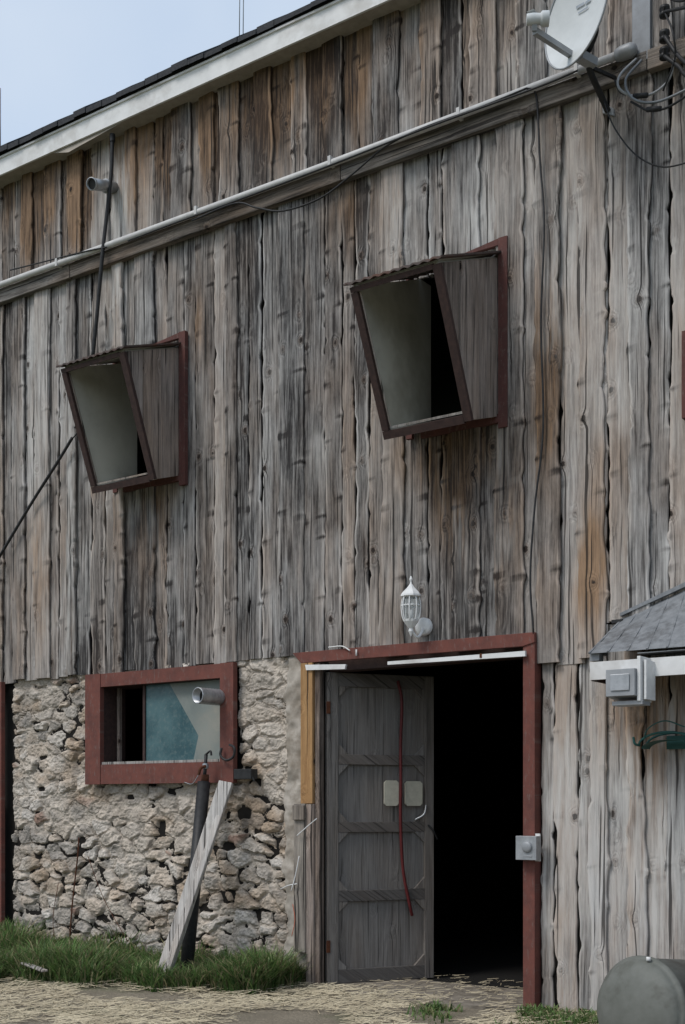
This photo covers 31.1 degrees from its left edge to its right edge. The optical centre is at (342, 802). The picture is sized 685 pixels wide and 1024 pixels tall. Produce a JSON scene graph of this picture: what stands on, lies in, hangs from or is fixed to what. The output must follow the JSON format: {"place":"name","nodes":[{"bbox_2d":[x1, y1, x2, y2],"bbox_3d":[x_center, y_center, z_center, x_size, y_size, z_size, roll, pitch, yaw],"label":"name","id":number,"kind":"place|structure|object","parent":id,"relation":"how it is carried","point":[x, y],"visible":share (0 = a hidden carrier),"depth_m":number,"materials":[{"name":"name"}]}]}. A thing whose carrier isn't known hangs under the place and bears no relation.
{"place":"outdoors","nodes":[
{"label":"outdoors","id":0,"kind":"place"},
{"bbox_2d":[0,0,313,144],"label":"sky","id":1,"kind":"structure","parent":0,"point":[58,58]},
{"bbox_2d":[0,979,573,1023],"bbox_3d":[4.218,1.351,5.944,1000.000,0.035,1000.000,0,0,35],"label":"ground","id":2,"kind":"structure","parent":0,"point":[271,1015],"depth_m":7.97,"materials":[{"name":"beige gravel"}]},
{"bbox_2d":[0,915,318,995],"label":"grass","id":3,"kind":"structure","parent":2,"relation":"on","point":[84,963],"depth_m":9.07,"materials":[{"name":"green plant"}]},
{"bbox_2d":[3,962,47,971],"bbox_3d":[-2.368,1.246,9.259,0.644,0.087,0.659,0,0,-16],"label":"scrap wood","id":4,"kind":"object","parent":3,"relation":"on","point":[38,968],"visible":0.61,"depth_m":9.08,"materials":[{"name":"grey wood"}]},
{"bbox_2d":[53,837,127,945],"bbox_3d":[-2.073,0.804,10.258,0.956,1.018,0.158,0,0,35],"label":"dead vine","id":5,"kind":"object","parent":3,"relation":"on","point":[73,894],"visible":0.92,"depth_m":10.46,"materials":[{"name":"brown plant"}]},
{"bbox_2d":[180,750,211,971],"bbox_3d":[-1.112,0.504,9.344,0.232,1.812,0.412,0,0,0],"label":"yard hydrant","id":6,"kind":"object","parent":2,"relation":"on","point":[200,817],"visible":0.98,"depth_m":9.38,"materials":[{"name":"black metal"}]},
{"bbox_2d":[159,780,233,974],"bbox_3d":[-1.123,0.612,9.184,0.146,1.563,0.719,0,0,44],"label":"leaning plank","id":7,"kind":"object","parent":2,"relation":"on","point":[188,897],"visible":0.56,"depth_m":9.18,"materials":[{"name":"grey wood"}]},
{"bbox_2d":[0,972,596,1023],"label":"straw","id":8,"kind":"object","parent":2,"relation":"on","point":[282,995],"visible":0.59,"depth_m":8.12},
{"bbox_2d":[0,0,684,1012],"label":"barn","id":9,"kind":"structure","parent":2,"relation":"on","point":[304,444],"depth_m":9.11,"materials":[{"name":"grey wood"}]},
{"bbox_2d":[0,682,4,926],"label":"side door","id":10,"kind":"structure","parent":9,"relation":"in","point":[2,684],"depth_m":11.03,"materials":[{"name":"red paint"}]},
{"bbox_2d":[0,427,76,557],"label":"support rod","id":11,"kind":"object","parent":9,"relation":"attached to","point":[37,494],"visible":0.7,"depth_m":10.69,"materials":[{"name":"black metal"}]},
{"bbox_2d":[86,177,118,193],"bbox_3d":[-1.974,-5.077,10.130,0.112,0.196,0.334,0,0,27],"label":"vent pipe","id":12,"kind":"object","parent":9,"relation":"attached to","point":[95,184],"visible":0.97,"depth_m":10.05,"materials":[{"name":"grey metal"}]},
{"bbox_2d":[91,133,114,354],"bbox_3d":[-1.998,-4.613,10.204,0.295,1.781,0.067,0,0,38],"label":"black downpipe","id":13,"kind":"object","parent":9,"relation":"attached to","point":[112,142],"visible":0.98,"depth_m":10.15,"materials":[{"name":"plastic"}]},
{"bbox_2d":[0,0,243,145],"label":"roof antenna","id":14,"kind":"object","parent":9,"relation":"attached to","point":[239,34],"visible":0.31,"depth_m":15.20,"materials":[{"name":"grey metal"}]},
{"bbox_2d":[56,330,187,493],"bbox_3d":[-1.702,-3.120,9.805,0.813,1.238,0.835,0,0,35],"label":"hopper window","id":15,"kind":"structure","parent":9,"relation":"in","point":[146,394],"depth_m":9.77,"materials":[{"name":"brown wood"}]},
{"bbox_2d":[85,662,236,784],"bbox_3d":[-1.421,-0.615,10.033,1.640,0.926,0.298,0,0,35],"label":"foundation window","id":16,"kind":"structure","parent":9,"relation":"in","point":[178,731],"depth_m":9.95,"materials":[{"name":"red paint"}]},
{"bbox_2d":[192,687,224,705],"bbox_3d":[-1.003,-0.813,9.466,0.126,0.126,0.302,0,0,41],"label":"exhaust duct","id":17,"kind":"object","parent":9,"relation":"attached to","point":[206,696],"visible":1,"depth_m":9.40,"materials":[{"name":"grey metal"}]},
{"bbox_2d":[219,744,235,761],"bbox_3d":[-0.875,-0.383,9.423,0.167,0.138,0.041,0,0,35],"label":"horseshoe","id":18,"kind":"object","parent":9,"relation":"attached to","point":[230,758],"visible":1,"depth_m":9.40,"materials":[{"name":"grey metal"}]},
{"bbox_2d":[234,769,257,780],"bbox_3d":[-0.731,-0.207,9.383,0.193,0.096,0.080,0,0,35],"label":"junction box","id":19,"kind":"object","parent":9,"relation":"attached to","point":[252,774],"visible":1,"depth_m":9.35,"materials":[{"name":"black plastic"}]},
{"bbox_2d":[280,818,316,935],"bbox_3d":[-0.335,0.548,9.020,0.372,0.871,0.042,0,0,42],"label":"twine","id":20,"kind":"object","parent":9,"relation":"attached to","point":[295,873],"visible":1,"depth_m":9.03,"materials":[{"name":"white fabric"}]},
{"bbox_2d":[0,42,637,287],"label":"conduit pipe","id":21,"kind":"object","parent":9,"relation":"attached to","point":[625,52],"visible":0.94,"depth_m":8.81,"materials":[{"name":"grey metal"}]},
{"bbox_2d":[10,70,684,633],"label":"wall cable","id":22,"kind":"object","parent":9,"relation":"attached to","point":[514,94],"depth_m":7.97,"materials":[{"name":"black plastic"}]},
{"bbox_2d":[325,672,437,983],"bbox_3d":[0.301,0.188,9.183,0.915,2.285,0.087,0,0,-22],"label":"door leaf","id":23,"kind":"structure","parent":9,"relation":"in","point":[371,933],"depth_m":9.18,"materials":[{"name":"grey wood"}]},
{"bbox_2d":[396,681,413,915],"bbox_3d":[0.474,-0.029,9.223,0.142,1.766,0.044,0,0,-25],"label":"red hose","id":24,"kind":"object","parent":23,"relation":"hanging from","point":[400,801],"visible":1,"depth_m":9.20,"materials":[{"name":"red rubber"}]},
{"bbox_2d":[384,780,421,805],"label":"push plates","id":25,"kind":"object","parent":9,"relation":"attached to","point":[413,793],"visible":1,"depth_m":9.23,"materials":[{"name":"beige metal"}]},
{"bbox_2d":[401,576,432,638],"bbox_3d":[0.493,-1.331,8.409,0.147,0.425,0.232,0,0,35],"label":"wall lantern","id":26,"kind":"object","parent":9,"relation":"attached to","point":[423,626],"depth_m":8.37,"materials":[{"name":"white metal"}]},
{"bbox_2d":[344,235,507,439],"bbox_3d":[0.595,-3.077,8.087,0.789,1.303,0.978,0,0,35],"label":"hopper window","id":27,"kind":"structure","parent":9,"relation":"in","point":[393,318],"depth_m":8.10,"materials":[{"name":"brown wood"}]},
{"bbox_2d":[516,834,540,860],"bbox_3d":[1.195,0.290,7.939,0.146,0.178,0.094,0,0,35],"label":"outlet box","id":28,"kind":"object","parent":9,"relation":"attached to","point":[528,847],"visible":1,"depth_m":7.91,"materials":[{"name":"white metal"}]},
{"bbox_2d":[526,0,616,116],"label":"satellite dish","id":29,"kind":"object","parent":9,"relation":"attached to","point":[568,37],"visible":1,"depth_m":7.38,"materials":[{"name":"grey metal"}]},
{"bbox_2d":[606,656,654,706],"bbox_3d":[1.645,-0.690,7.031,0.218,0.273,0.208,0,0,35],"label":"vent hood","id":30,"kind":"object","parent":9,"relation":"attached to","point":[628,687],"visible":1,"depth_m":6.96,"materials":[{"name":"grey metal"}]},
{"bbox_2d":[588,591,684,661],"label":"roof sheet","id":31,"kind":"object","parent":9,"relation":"attached to","point":[661,624],"visible":0.99,"depth_m":7.27,"materials":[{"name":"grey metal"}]},
{"bbox_2d":[590,582,684,683],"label":"fascia","id":32,"kind":"structure","parent":9,"relation":"attached to","point":[671,665],"depth_m":7.18,"materials":[{"name":"white metal"}]},
{"bbox_2d":[614,0,684,111],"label":"electrical service","id":33,"kind":"object","parent":9,"relation":"attached to","point":[642,24],"visible":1,"depth_m":7.39,"materials":[{"name":"grey metal"}]},
{"bbox_2d":[632,720,684,748],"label":"hose hanger","id":34,"kind":"object","parent":9,"relation":"attached to","point":[675,742],"visible":1,"depth_m":7.42,"materials":[{"name":"green rubber"}]},
{"bbox_2d":[682,330,684,419],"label":"side window","id":35,"kind":"structure","parent":9,"relation":"in","point":[683,332],"depth_m":7.39,"materials":[{"name":"brown wood"}]},
{"bbox_2d":[398,999,598,1023],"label":"weeds","id":36,"kind":"object","parent":2,"relation":"on","point":[556,1012],"visible":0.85,"depth_m":7.65,"materials":[{"name":"green plant"}]},
{"bbox_2d":[597,955,684,1023],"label":"storage tank","id":37,"kind":"object","parent":2,"relation":"on","point":[638,989],"visible":1,"depth_m":6.41,"materials":[{"name":"grey metal"}]}
]}

